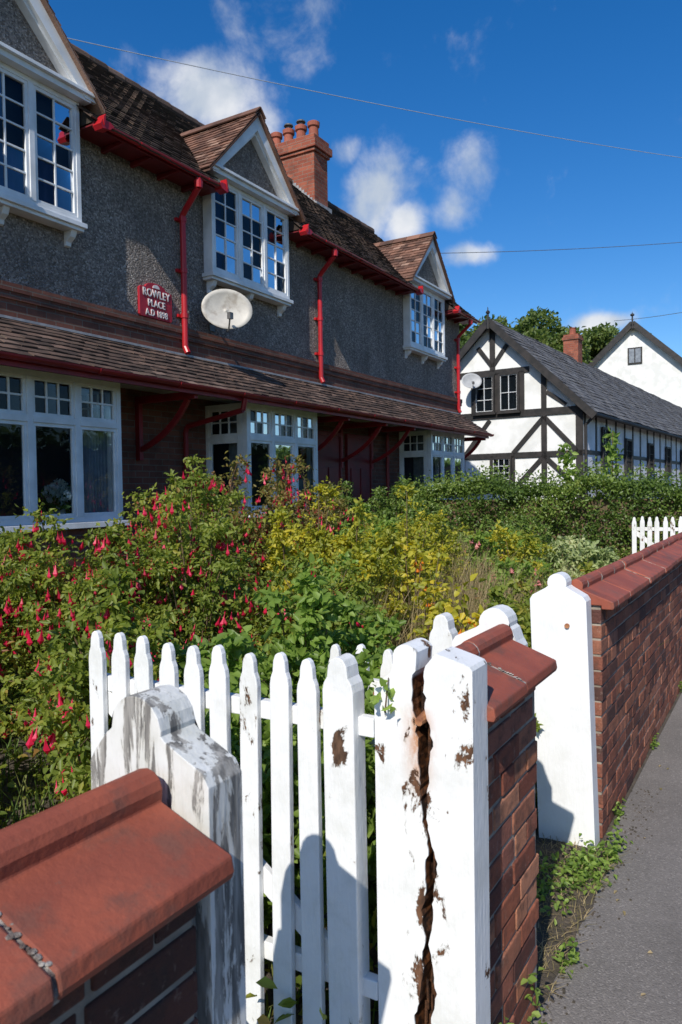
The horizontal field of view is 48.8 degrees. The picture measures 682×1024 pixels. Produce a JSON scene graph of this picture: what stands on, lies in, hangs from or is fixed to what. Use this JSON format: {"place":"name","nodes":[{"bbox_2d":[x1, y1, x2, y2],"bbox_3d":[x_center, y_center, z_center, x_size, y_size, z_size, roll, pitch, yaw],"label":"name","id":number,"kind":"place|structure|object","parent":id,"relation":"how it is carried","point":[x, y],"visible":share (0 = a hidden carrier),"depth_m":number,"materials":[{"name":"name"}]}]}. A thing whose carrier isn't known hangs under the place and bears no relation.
{"place":"outdoors","nodes":[
{"label":"outdoors","id":0,"kind":"place"},
{"bbox_2d":[37,478,71,514],"bbox_3d":[-2.760,-0.117,7.381,0.302,0.442,0.445,0,2,31],"label":"flower vase","id":1,"kind":"object","parent":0,"point":[55,495],"visible":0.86,"depth_m":7.30,"materials":[{"name":"ceramic"}]},
{"bbox_2d":[0,573,543,1023],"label":"garden ground","id":2,"kind":"structure","parent":0,"point":[373,952],"depth_m":3.50,"materials":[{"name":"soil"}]},
{"bbox_2d":[0,591,38,675],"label":"fuchsia bush","id":3,"kind":"object","parent":2,"relation":"on","point":[6,638],"visible":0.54,"depth_m":3.96,"materials":[{"name":"green plant"}]},
{"bbox_2d":[0,524,68,663],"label":"fuchsia bush","id":4,"kind":"object","parent":2,"relation":"on","point":[11,549],"visible":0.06,"depth_m":4.97,"materials":[{"name":"green plant"}]},
{"bbox_2d":[0,498,182,745],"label":"fuchsia bush","id":5,"kind":"object","parent":2,"relation":"on","point":[30,600],"visible":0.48,"depth_m":4.00,"materials":[{"name":"green plant"}]},
{"bbox_2d":[13,560,187,803],"bbox_3d":[-0.850,0.836,2.791,0.640,1.309,0.779,-2,2,-31],"label":"fuchsia bush","id":6,"kind":"object","parent":2,"relation":"on","point":[73,706],"visible":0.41,"depth_m":2.69,"materials":[{"name":"green plant"}]},
{"bbox_2d":[0,593,204,798],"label":"fuchsia bush","id":7,"kind":"object","parent":2,"relation":"on","point":[22,706],"visible":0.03,"depth_m":3.35,"materials":[{"name":"green plant"}]},
{"bbox_2d":[151,634,210,687],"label":"garden shrub","id":8,"kind":"object","parent":2,"relation":"on","point":[182,653],"visible":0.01,"depth_m":3.06,"materials":[{"name":"green plant"}]},
{"bbox_2d":[110,460,270,645],"bbox_3d":[-1.041,0.463,4.989,1.184,1.605,1.157,0,2,31],"label":"fuchsia bush","id":9,"kind":"object","parent":2,"relation":"on","point":[203,505],"visible":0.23,"depth_m":4.97,"materials":[{"name":"green plant"}]},
{"bbox_2d":[132,454,268,606],"bbox_3d":[-1.208,0.374,5.836,1.139,1.614,1.179,0,2,31],"label":"fuchsia bush","id":10,"kind":"object","parent":2,"relation":"on","point":[248,527],"visible":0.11,"depth_m":5.73,"materials":[{"name":"green plant"}]},
{"bbox_2d":[102,475,300,660],"bbox_3d":[-0.883,0.561,4.485,1.263,1.559,1.156,-2,2,-35],"label":"fuchsia bush","id":11,"kind":"object","parent":2,"relation":"on","point":[205,606],"visible":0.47,"depth_m":4.31,"materials":[{"name":"green plant"}]},
{"bbox_2d":[150,451,272,610],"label":"fuchsia bush","id":12,"kind":"object","parent":2,"relation":"on","point":[255,511],"visible":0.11,"depth_m":6.96,"materials":[{"name":"green plant"}]},
{"bbox_2d":[0,0,493,606],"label":"terraced house","id":13,"kind":"structure","parent":2,"relation":"on","point":[336,358],"depth_m":9.40,"materials":[{"name":"grey concrete"}]},
{"bbox_2d":[0,61,87,247],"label":"window","id":14,"kind":"structure","parent":13,"relation":"in","point":[40,165],"depth_m":7.41,"materials":[{"name":"white paint"}]},
{"bbox_2d":[0,365,129,533],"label":"window","id":15,"kind":"structure","parent":13,"relation":"in","point":[45,437],"depth_m":7.50,"materials":[{"name":"white paint"}]},
{"bbox_2d":[81,387,113,511],"bbox_3d":[-2.650,-0.631,8.036,0.610,1.430,0.088,0,2,31],"label":"window","id":16,"kind":"structure","parent":13,"relation":"in","point":[85,392],"depth_m":7.87,"materials":[{"name":"black glass"}]},
{"bbox_2d":[137,283,171,322],"bbox_3d":[-2.192,-2.485,8.872,0.043,0.415,0.530,0,2,31],"label":"name plaque","id":17,"kind":"object","parent":13,"relation":"on","point":[155,301],"visible":1,"depth_m":8.84,"materials":[{"name":"red metal"}]},
{"bbox_2d":[205,403,243,512],"bbox_3d":[-1.524,-0.701,9.927,0.615,1.430,0.088,0,2,31],"label":"window","id":18,"kind":"structure","parent":13,"relation":"in","point":[211,439],"depth_m":9.90,"materials":[{"name":"white paint"}]},
{"bbox_2d":[201,289,251,333],"bbox_3d":[-1.534,-2.414,9.446,0.603,0.791,0.606,0,2,31],"label":"satellite dish","id":19,"kind":"object","parent":13,"relation":"attached to","point":[228,309],"visible":0.99,"depth_m":9.48,"materials":[{"name":"metal"}]},
{"bbox_2d":[202,177,293,316],"bbox_3d":[-1.247,-3.578,10.312,0.189,1.469,1.800,0,2,31],"label":"window","id":20,"kind":"structure","parent":13,"relation":"in","point":[246,239],"depth_m":10.24,"materials":[{"name":"white paint"}]},
{"bbox_2d":[212,402,317,517],"bbox_3d":[-1.052,-0.697,10.588,0.749,1.490,1.770,0,2,31],"label":"window","id":21,"kind":"structure","parent":13,"relation":"in","point":[261,428],"depth_m":10.35,"materials":[{"name":"white paint"}]},
{"bbox_2d":[281,415,311,497],"bbox_3d":[-0.695,-0.753,11.315,0.610,1.430,0.088,0,2,31],"label":"window","id":22,"kind":"structure","parent":13,"relation":"in","point":[308,449],"depth_m":11.15,"materials":[{"name":"white paint"}]},
{"bbox_2d":[317,430,341,511],"bbox_3d":[-0.229,-0.277,12.646,0.060,2.150,0.900,0,2,31],"label":"door","id":23,"kind":"structure","parent":13,"relation":"in","point":[329,457],"depth_m":12.68,"materials":[{"name":"red paint"}]},
{"bbox_2d":[345,434,372,517],"bbox_3d":[0.334,-0.312,13.591,0.060,2.150,0.900,0,2,31],"label":"door","id":24,"kind":"structure","parent":13,"relation":"in","point":[358,469],"depth_m":13.54,"materials":[{"name":"red paint"}]},
{"bbox_2d":[399,430,427,486],"bbox_3d":[1.453,-0.887,14.924,0.615,1.430,0.088,0,2,31],"label":"window","id":25,"kind":"structure","parent":13,"relation":"in","point":[403,454],"depth_m":14.86,"materials":[{"name":"white paint"}]},
{"bbox_2d":[403,281,447,368],"bbox_3d":[1.731,-3.764,15.309,0.189,1.469,1.800,0,2,31],"label":"window","id":26,"kind":"structure","parent":13,"relation":"in","point":[424,314],"depth_m":15.27,"materials":[{"name":"white paint"}]},
{"bbox_2d":[404,430,464,499],"bbox_3d":[1.923,-0.913,15.620,0.705,1.430,1.750,0,2,31],"label":"window","id":27,"kind":"structure","parent":13,"relation":"in","point":[450,460],"depth_m":15.26,"materials":[{"name":"white paint"}]},
{"bbox_2d":[434,437,455,498],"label":"window","id":28,"kind":"structure","parent":13,"relation":"in","point":[436,459],"depth_m":16.46,"materials":[{"name":"black glass"}]},
{"bbox_2d":[201,625,324,936],"bbox_3d":[-0.309,0.959,2.580,0.703,1.151,0.676,-1,2,-6],"label":"garden shrub","id":29,"kind":"object","parent":2,"relation":"on","point":[236,646],"visible":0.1,"depth_m":2.49,"materials":[{"name":"green plant"}]},
{"bbox_2d":[226,454,340,586],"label":"fuchsia bush","id":30,"kind":"object","parent":2,"relation":"on","point":[286,495],"visible":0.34,"depth_m":7.63,"materials":[{"name":"green plant"}]},
{"bbox_2d":[244,510,335,654],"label":"garden shrub","id":31,"kind":"object","parent":2,"relation":"on","point":[278,549],"visible":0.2,"depth_m":5.43,"materials":[{"name":"green plant"}]},
{"bbox_2d":[252,552,358,801],"bbox_3d":[-0.128,0.833,3.317,0.894,1.320,0.890,0,2,31],"label":"garden shrub","id":32,"kind":"object","parent":2,"relation":"on","point":[306,639],"visible":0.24,"depth_m":3.27,"materials":[{"name":"green plant"}]},
{"bbox_2d":[266,454,353,557],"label":"fuchsia bush","id":33,"kind":"object","parent":2,"relation":"on","point":[339,509],"visible":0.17,"depth_m":8.62,"materials":[{"name":"green plant"}]},
{"bbox_2d":[0,527,623,1023],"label":"ground cover","id":34,"kind":"object","parent":2,"relation":"on","point":[284,1003],"visible":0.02,"depth_m":3.08,"materials":[{"name":"green plant"}]},
{"bbox_2d":[256,475,370,580],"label":"garden shrub","id":35,"kind":"object","parent":2,"relation":"on","point":[321,541],"visible":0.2,"depth_m":6.65,"materials":[{"name":"yellow plant"}]},
{"bbox_2d":[241,541,393,671],"bbox_3d":[-0.138,0.783,4.501,0.979,1.245,1.101,-1,2,-12],"label":"fuchsia bush","id":36,"kind":"object","parent":2,"relation":"on","point":[343,587],"visible":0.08,"depth_m":4.39,"materials":[{"name":"green plant"}]},
{"bbox_2d":[293,648,380,967],"bbox_3d":[0.038,0.999,2.421,0.480,1.101,0.530,0,2,31],"label":"garden shrub","id":37,"kind":"object","parent":2,"relation":"on","point":[361,658],"visible":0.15,"depth_m":2.35,"materials":[{"name":"green plant"}]},
{"bbox_2d":[241,567,442,645],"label":"dry grass tuft","id":38,"kind":"object","parent":2,"relation":"on","point":[393,640],"visible":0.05,"depth_m":5.38,"materials":[{"name":"plant"}]},
{"bbox_2d":[287,551,398,646],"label":"garden shrub","id":39,"kind":"object","parent":2,"relation":"on","point":[337,573],"visible":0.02,"depth_m":5.00,"materials":[{"name":"green plant"}]},
{"bbox_2d":[312,480,380,538],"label":"garden shrub","id":40,"kind":"object","parent":2,"relation":"on","point":[349,505],"visible":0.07,"depth_m":10.40,"materials":[{"name":"green plant"}]},
{"bbox_2d":[294,595,405,678],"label":"garden shrub","id":41,"kind":"object","parent":2,"relation":"on","point":[392,627],"visible":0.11,"depth_m":3.78,"materials":[{"name":"green plant"}]},
{"bbox_2d":[326,503,406,604],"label":"garden shrub","id":42,"kind":"object","parent":2,"relation":"on","point":[385,521],"visible":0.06,"depth_m":7.63,"materials":[{"name":"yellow plant"}]},
{"bbox_2d":[328,495,409,646],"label":"garden shrub","id":43,"kind":"object","parent":2,"relation":"on","point":[352,545],"visible":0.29,"depth_m":5.66,"materials":[{"name":"yellow plant"}]},
{"bbox_2d":[346,513,414,538],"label":"garden shrub","id":44,"kind":"object","parent":2,"relation":"on","point":[366,525],"visible":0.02,"depth_m":8.99,"materials":[{"name":"yellow plant"}]},
{"bbox_2d":[353,475,433,522],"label":"garden shrub","id":45,"kind":"object","parent":2,"relation":"on","point":[393,511],"visible":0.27,"depth_m":11.44,"materials":[{"name":"green plant"}]},
{"bbox_2d":[362,482,458,644],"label":"garden shrub","id":46,"kind":"object","parent":2,"relation":"on","point":[387,538],"visible":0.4,"depth_m":6.82,"materials":[{"name":"yellow plant"}]},
{"bbox_2d":[386,537,440,641],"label":"shrub","id":47,"kind":"object","parent":2,"relation":"on","point":[411,552],"visible":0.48,"depth_m":6.33,"materials":[{"name":"green plant"}]},
{"bbox_2d":[371,509,476,591],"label":"garden shrub","id":48,"kind":"object","parent":2,"relation":"on","point":[439,539],"visible":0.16,"depth_m":8.07,"materials":[{"name":"yellow plant"}]},
{"bbox_2d":[395,498,469,551],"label":"garden shrub","id":49,"kind":"object","parent":2,"relation":"on","point":[414,512],"visible":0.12,"depth_m":10.12,"materials":[{"name":"yellow plant"}]},
{"bbox_2d":[407,552,462,640],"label":"shrub","id":50,"kind":"object","parent":2,"relation":"on","point":[433,610],"visible":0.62,"depth_m":5.28,"materials":[{"name":"yellow plant"}]},
{"bbox_2d":[375,565,543,644],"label":"dry grass tuft","id":51,"kind":"object","parent":2,"relation":"on","point":[473,609],"visible":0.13,"depth_m":5.61,"materials":[{"name":"beige plant"}]},
{"bbox_2d":[426,524,492,583],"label":"dry grass tuft","id":52,"kind":"object","parent":2,"relation":"on","point":[464,546],"visible":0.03,"depth_m":9.24,"materials":[{"name":"beige plant"}]},
{"bbox_2d":[401,595,528,637],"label":"strap leaf plant","id":53,"kind":"object","parent":2,"relation":"on","point":[457,621],"visible":0.01,"depth_m":5.02,"materials":[{"name":"green plant"}]},
{"bbox_2d":[380,552,550,635],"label":"dry grass tuft","id":54,"kind":"object","parent":2,"relation":"on","point":[482,589],"visible":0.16,"depth_m":6.60,"materials":[{"name":"plant"}]},
{"bbox_2d":[444,573,486,634],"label":"lantern plant","id":55,"kind":"object","parent":2,"relation":"on","point":[464,618],"visible":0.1,"depth_m":4.35,"materials":[{"name":"yellow plant"}]},
{"bbox_2d":[397,544,535,610],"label":"dry grass tuft","id":56,"kind":"object","parent":2,"relation":"on","point":[468,575],"visible":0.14,"depth_m":7.59,"materials":[{"name":"plant"}]},
{"bbox_2d":[448,524,517,586],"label":"flowering plant","id":57,"kind":"object","parent":2,"relation":"on","point":[476,540],"visible":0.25,"depth_m":8.55,"materials":[{"name":"green plant"}]},
{"bbox_2d":[458,513,552,559],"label":"garden shrub","id":58,"kind":"object","parent":2,"relation":"on","point":[540,528],"visible":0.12,"depth_m":10.37,"materials":[{"name":"green plant"}]},
{"bbox_2d":[486,584,531,648],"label":"garden shrub","id":59,"kind":"object","parent":2,"relation":"on","point":[493,593],"visible":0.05,"depth_m":4.66,"materials":[{"name":"green plant"}]},
{"bbox_2d":[484,571,534,640],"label":"garden shrub","id":60,"kind":"object","parent":2,"relation":"on","point":[518,585],"visible":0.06,"depth_m":5.60,"materials":[{"name":"green plant"}]},
{"bbox_2d":[473,556,555,603],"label":"flowering plant","id":61,"kind":"object","parent":2,"relation":"on","point":[503,565],"visible":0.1,"depth_m":7.14,"materials":[{"name":"green plant"}]},
{"bbox_2d":[480,525,552,573],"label":"garden shrub","id":62,"kind":"object","parent":2,"relation":"on","point":[520,544],"visible":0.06,"depth_m":8.94,"materials":[{"name":"green plant"}]},
{"bbox_2d":[485,519,555,590],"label":"garden shrub","id":63,"kind":"object","parent":2,"relation":"on","point":[522,551],"visible":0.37,"depth_m":8.04,"materials":[{"name":"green plant"}]},
{"bbox_2d":[465,557,607,599],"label":"dry grass tuft","id":64,"kind":"object","parent":2,"relation":"on","point":[565,570],"visible":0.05,"depth_m":6.82,"materials":[{"name":"beige plant"}]},
{"bbox_2d":[393,456,681,561],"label":"hedge","id":65,"kind":"object","parent":2,"relation":"on","point":[605,522],"visible":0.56,"depth_m":11.83,"materials":[{"name":"green plant"}]},
{"bbox_2d":[554,442,578,498],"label":"climbing shoot","id":66,"kind":"object","parent":65,"relation":"attached to","point":[566,459],"visible":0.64,"depth_m":12.00,"materials":[{"name":"green plant"}]},
{"bbox_2d":[598,427,628,498],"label":"climbing shoot","id":67,"kind":"object","parent":65,"relation":"attached to","point":[612,454],"visible":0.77,"depth_m":11.67,"materials":[{"name":"green plant"}]},
{"bbox_2d":[535,713,542,784],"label":"garden shrub","id":68,"kind":"object","parent":2,"relation":"on","point":[538,725],"depth_m":3.38,"materials":[{"name":"green plant"}]},
{"bbox_2d":[528,559,596,598],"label":"garden shrub","id":69,"kind":"object","parent":2,"relation":"on","point":[587,568],"visible":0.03,"depth_m":6.13,"materials":[{"name":"green plant"}]},
{"bbox_2d":[538,534,596,582],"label":"variegated shrub","id":70,"kind":"object","parent":2,"relation":"on","point":[562,545],"visible":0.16,"depth_m":9.14,"materials":[{"name":"green plant"}]},
{"bbox_2d":[562,540,619,578],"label":"variegated shrub","id":71,"kind":"object","parent":2,"relation":"on","point":[598,556],"visible":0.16,"depth_m":7.96,"materials":[{"name":"green plant"}]},
{"bbox_2d":[48,0,681,356],"label":"sky","id":72,"kind":"structure","parent":0,"point":[601,72],"materials":[{"name":"blue"}]},
{"bbox_2d":[68,38,681,157],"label":"overhead wire","id":73,"kind":"object","parent":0,"point":[350,98],"visible":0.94,"depth_m":18.07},
{"bbox_2d":[441,242,681,253],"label":"overhead wire","id":74,"kind":"object","parent":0,"point":[564,249],"visible":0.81,"depth_m":21.17,"materials":[{"name":"grey metal"}]},
{"bbox_2d":[531,693,681,1023],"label":"pavement","id":75,"kind":"structure","parent":0,"point":[618,976],"depth_m":2.74,"materials":[{"name":"grey asphalt"}]},
{"bbox_2d":[91,685,245,1023],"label":"gate post","id":76,"kind":"object","parent":75,"relation":"on","point":[177,751],"visible":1,"depth_m":1.17,"materials":[{"name":"white paint"}]},
{"bbox_2d":[374,638,490,1023],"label":"gate post","id":77,"kind":"object","parent":75,"relation":"on","point":[432,810],"visible":1,"depth_m":1.77,"materials":[{"name":"paint"}]},
{"bbox_2d":[89,630,378,1023],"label":"picket gate","id":78,"kind":"structure","parent":77,"relation":"attached to","point":[335,956],"depth_m":1.94,"materials":[{"name":"white paint"}]},
{"bbox_2d":[369,677,395,713],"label":"climbing shoot","id":79,"kind":"object","parent":77,"relation":"attached to","point":[374,699],"visible":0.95,"depth_m":1.80,"materials":[{"name":"green plant"}]},
{"bbox_2d":[373,624,556,1023],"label":"brick wall","id":80,"kind":"structure","parent":75,"relation":"on","point":[517,673],"depth_m":2.09,"materials":[{"name":"brick"}]},
{"bbox_2d":[452,604,527,646],"bbox_3d":[0.485,0.938,2.429,0.225,1.275,0.083,0,2,31],"label":"gate post","id":81,"kind":"object","parent":75,"relation":"on","point":[496,615],"visible":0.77,"depth_m":2.37,"materials":[{"name":"white paint"}]},
{"bbox_2d":[329,612,457,746],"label":"picket gate","id":82,"kind":"structure","parent":81,"relation":"attached to","point":[443,633],"depth_m":2.59,"materials":[{"name":"white paint"}]},
{"bbox_2d":[530,572,599,848],"bbox_3d":[1.013,0.907,3.404,0.284,1.265,0.105,0,2,31],"label":"gate post","id":83,"kind":"object","parent":75,"relation":"on","point":[564,702],"visible":0.87,"depth_m":3.36,"materials":[{"name":"white paint"}]},
{"bbox_2d":[542,789,658,1021],"bbox_3d":[0.975,1.503,2.905,0.307,0.004,2.496,0,2,31],"label":"debris","id":84,"kind":"object","parent":75,"relation":"on","point":[563,978],"visible":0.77,"depth_m":2.91,"materials":[{"name":"soil"}]},
{"bbox_2d":[536,690,681,1013],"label":"verge soil","id":85,"kind":"structure","parent":75,"relation":"on","point":[543,980],"depth_m":2.85,"materials":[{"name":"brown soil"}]},
{"bbox_2d":[491,681,681,1023],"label":"verge weeds","id":86,"kind":"object","parent":85,"relation":"on","point":[582,874],"visible":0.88,"depth_m":3.04,"materials":[{"name":"green plant"}]},
{"bbox_2d":[607,765,668,995],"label":"fallen leaves","id":87,"kind":"object","parent":75,"relation":"on","point":[624,913],"visible":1,"depth_m":2.89,"materials":[{"name":"brown plant"}]},
{"bbox_2d":[616,312,681,320],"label":"overhead wire","id":88,"kind":"object","parent":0,"point":[648,317],"visible":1,"depth_m":44.93,"materials":[{"name":"grey metal"}]},
{"label":"ground","id":89,"kind":"structure","parent":0,"visible":0},
{"bbox_2d":[0,768,233,1023],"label":"brick wall","id":90,"kind":"structure","parent":89,"relation":"on","point":[105,888],"depth_m":0.96,"materials":[{"name":"ceramic"}]},
{"bbox_2d":[459,314,510,348],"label":"tree","id":91,"kind":"object","parent":89,"relation":"on","point":[465,336],"visible":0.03,"depth_m":52.61,"materials":[{"name":"green plant"}]},
{"bbox_2d":[508,306,590,361],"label":"tree","id":92,"kind":"object","parent":89,"relation":"on","point":[532,319],"visible":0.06,"depth_m":56.09,"materials":[{"name":"green plant"}]},
{"bbox_2d":[521,326,593,363],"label":"tree","id":93,"kind":"object","parent":89,"relation":"on","point":[555,342],"visible":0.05,"depth_m":50.06,"materials":[{"name":"green plant"}]},
{"bbox_2d":[455,307,681,499],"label":"timber framed house","id":94,"kind":"structure","parent":89,"relation":"on","point":[534,405],"depth_m":21.93,"materials":[{"name":"white paint"}]},
{"bbox_2d":[462,373,481,402],"bbox_3d":[3.877,-3.597,21.863,0.689,0.895,0.360,-2,2,-36],"label":"satellite dish","id":95,"kind":"object","parent":94,"relation":"attached to","point":[471,380],"visible":1,"depth_m":21.86,"materials":[{"name":"grey metal"}]},
{"bbox_2d":[472,374,495,415],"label":"window","id":96,"kind":"structure","parent":94,"relation":"in","point":[484,401],"depth_m":22.02,"materials":[{"name":"white paint"}]},
{"bbox_2d":[491,457,511,482],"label":"window","id":97,"kind":"structure","parent":94,"relation":"in","point":[507,461],"depth_m":21.79,"materials":[{"name":"white paint"}]},
{"bbox_2d":[496,372,520,413],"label":"window","id":98,"kind":"structure","parent":94,"relation":"in","point":[508,383],"depth_m":21.62,"materials":[{"name":"white paint"}]},
{"bbox_2d":[601,427,610,466],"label":"window","id":99,"kind":"structure","parent":94,"relation":"in","point":[604,430],"depth_m":22.18,"materials":[{"name":"black glass"}]},
{"bbox_2d":[625,438,633,474],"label":"window","id":100,"kind":"structure","parent":94,"relation":"in","point":[628,442],"depth_m":24.71,"materials":[{"name":"black glass"}]},
{"bbox_2d":[647,443,653,474],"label":"window","id":101,"kind":"structure","parent":94,"relation":"in","point":[650,446],"depth_m":27.35,"materials":[{"name":"black glass"}]},
{"bbox_2d":[665,447,671,475],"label":"window","id":102,"kind":"structure","parent":94,"relation":"in","point":[667,449],"depth_m":30.07,"materials":[{"name":"black glass"}]},
{"bbox_2d":[680,450,681,476],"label":"window","id":103,"kind":"structure","parent":94,"relation":"in","point":[680,450],"depth_m":32.51,"materials":[{"name":"black glass"}]},
{"bbox_2d":[578,322,619,363],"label":"tree","id":104,"kind":"object","parent":89,"relation":"on","point":[602,335],"visible":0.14,"depth_m":58.61,"materials":[{"name":"green plant"}]},
{"bbox_2d":[571,532,681,838],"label":"brick wall","id":105,"kind":"structure","parent":89,"relation":"on","point":[636,606],"depth_m":4.05,"materials":[{"name":"brick"}]},
{"bbox_2d":[632,516,681,553],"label":"picket gate","id":106,"kind":"structure","parent":105,"relation":"attached to","point":[656,528],"depth_m":10.18,"materials":[{"name":"white paint"}]},
{"bbox_2d":[588,312,681,406],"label":"white gabled house","id":107,"kind":"structure","parent":89,"relation":"on","point":[634,353],"depth_m":54.27,"materials":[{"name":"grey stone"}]},
{"bbox_2d":[628,347,641,364],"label":"window","id":108,"kind":"structure","parent":107,"relation":"in","point":[635,353],"depth_m":54.54,"materials":[{"name":"grey glass"}]}
]}

